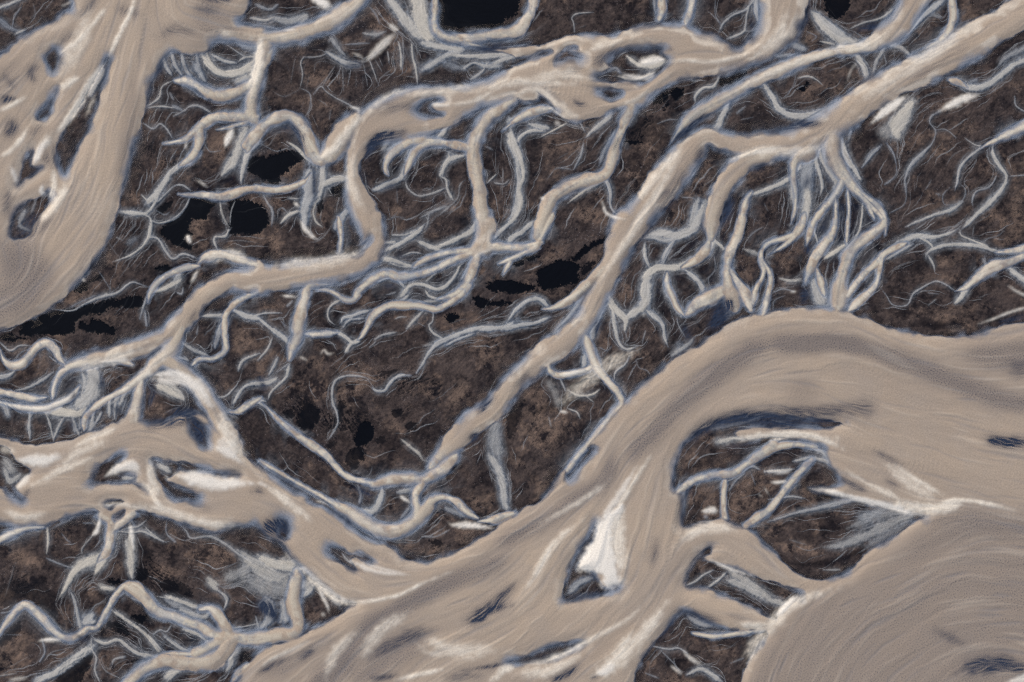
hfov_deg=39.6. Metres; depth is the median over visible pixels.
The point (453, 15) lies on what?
pond
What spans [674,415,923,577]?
island
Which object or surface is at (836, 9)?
pond
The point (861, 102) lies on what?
river
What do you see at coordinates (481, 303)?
pond
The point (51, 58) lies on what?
island
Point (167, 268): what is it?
pond
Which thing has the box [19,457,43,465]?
silt bar
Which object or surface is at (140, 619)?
pond
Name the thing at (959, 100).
silt bar
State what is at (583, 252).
pond
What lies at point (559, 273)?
pond
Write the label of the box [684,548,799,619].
island
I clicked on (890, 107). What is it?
silt bar
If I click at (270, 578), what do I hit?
rivulet
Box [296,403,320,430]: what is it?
pond
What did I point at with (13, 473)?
island
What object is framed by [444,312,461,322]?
pond
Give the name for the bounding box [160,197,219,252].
pond
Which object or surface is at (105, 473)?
island
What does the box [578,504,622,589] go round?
silt bar
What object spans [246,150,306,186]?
pond
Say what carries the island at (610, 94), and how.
in the river at (567, 90)
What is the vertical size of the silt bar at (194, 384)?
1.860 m
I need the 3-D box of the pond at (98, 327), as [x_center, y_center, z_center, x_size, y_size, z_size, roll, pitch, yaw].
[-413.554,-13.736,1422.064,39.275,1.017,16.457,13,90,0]
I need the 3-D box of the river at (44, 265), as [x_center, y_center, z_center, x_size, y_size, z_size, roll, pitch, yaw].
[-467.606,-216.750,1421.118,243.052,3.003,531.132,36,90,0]
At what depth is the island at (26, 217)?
1422.22 m
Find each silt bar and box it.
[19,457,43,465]
[149,370,210,398]
[182,472,237,489]
[451,522,487,528]
[561,371,583,375]
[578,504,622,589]
[777,596,796,616]
[817,489,915,514]
[872,96,905,123]
[939,94,977,111]
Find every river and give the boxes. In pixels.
[0,0,263,328]
[0,308,1023,681]
[65,0,808,368]
[163,357,241,451]
[429,0,1023,469]
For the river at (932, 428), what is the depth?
1420.49 m
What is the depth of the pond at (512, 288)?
1422.52 m
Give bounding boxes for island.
[0,447,29,500]
[10,192,50,238]
[18,151,41,185]
[38,91,57,119]
[45,50,57,71]
[56,58,109,174]
[91,455,136,484]
[143,377,189,422]
[153,459,199,500]
[329,547,372,569]
[417,98,442,117]
[556,47,580,61]
[563,524,618,600]
[598,47,666,81]
[598,88,620,99]
[635,612,766,681]
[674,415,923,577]
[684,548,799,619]
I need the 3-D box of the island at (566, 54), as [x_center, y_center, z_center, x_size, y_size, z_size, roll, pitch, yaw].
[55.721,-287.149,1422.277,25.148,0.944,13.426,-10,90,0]
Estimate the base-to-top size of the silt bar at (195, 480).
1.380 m
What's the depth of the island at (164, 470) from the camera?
1422.15 m
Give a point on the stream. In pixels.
(226, 640)
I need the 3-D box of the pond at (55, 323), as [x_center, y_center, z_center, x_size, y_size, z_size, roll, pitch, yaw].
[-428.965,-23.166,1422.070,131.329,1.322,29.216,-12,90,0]
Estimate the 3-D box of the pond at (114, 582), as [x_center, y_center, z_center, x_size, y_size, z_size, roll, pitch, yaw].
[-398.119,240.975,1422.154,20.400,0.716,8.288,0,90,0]
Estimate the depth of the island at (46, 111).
1422.42 m
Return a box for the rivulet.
[0,0,1023,681]
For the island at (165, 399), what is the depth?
1422.02 m
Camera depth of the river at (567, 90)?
1420.91 m
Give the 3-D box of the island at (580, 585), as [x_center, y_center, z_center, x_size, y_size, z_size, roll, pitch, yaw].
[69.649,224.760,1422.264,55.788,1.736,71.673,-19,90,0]
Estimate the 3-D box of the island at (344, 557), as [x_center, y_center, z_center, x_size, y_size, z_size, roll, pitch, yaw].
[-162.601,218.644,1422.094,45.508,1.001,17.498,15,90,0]
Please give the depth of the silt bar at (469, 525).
1421.74 m
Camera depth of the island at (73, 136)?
1422.13 m
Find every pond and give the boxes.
[19,295,146,337]
[78,318,117,335]
[105,578,123,585]
[132,614,149,624]
[155,264,175,271]
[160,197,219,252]
[228,198,270,235]
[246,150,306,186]
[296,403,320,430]
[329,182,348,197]
[353,421,374,446]
[437,0,520,31]
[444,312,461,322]
[472,293,513,310]
[486,279,536,294]
[536,259,580,291]
[572,234,610,261]
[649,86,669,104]
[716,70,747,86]
[823,0,851,19]
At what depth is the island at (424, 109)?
1422.26 m
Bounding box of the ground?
[0,0,1023,681]
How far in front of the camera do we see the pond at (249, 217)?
1422.52 m
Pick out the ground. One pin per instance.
(436, 400)
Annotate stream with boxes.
[0,0,1023,681]
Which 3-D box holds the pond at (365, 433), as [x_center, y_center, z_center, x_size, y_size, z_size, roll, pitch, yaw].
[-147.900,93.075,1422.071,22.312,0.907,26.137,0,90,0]
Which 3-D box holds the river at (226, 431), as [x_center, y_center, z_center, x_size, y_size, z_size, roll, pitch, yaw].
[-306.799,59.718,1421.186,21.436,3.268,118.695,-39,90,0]
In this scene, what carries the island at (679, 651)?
in the river at (932, 428)
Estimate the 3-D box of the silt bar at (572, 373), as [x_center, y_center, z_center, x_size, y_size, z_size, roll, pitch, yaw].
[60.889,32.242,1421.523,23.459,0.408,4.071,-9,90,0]
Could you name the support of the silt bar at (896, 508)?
on the island at (802, 528)
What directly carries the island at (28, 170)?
on the river at (44, 265)
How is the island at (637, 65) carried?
in the river at (567, 90)
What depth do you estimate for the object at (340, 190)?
1422.51 m
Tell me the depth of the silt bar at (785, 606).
1421.31 m

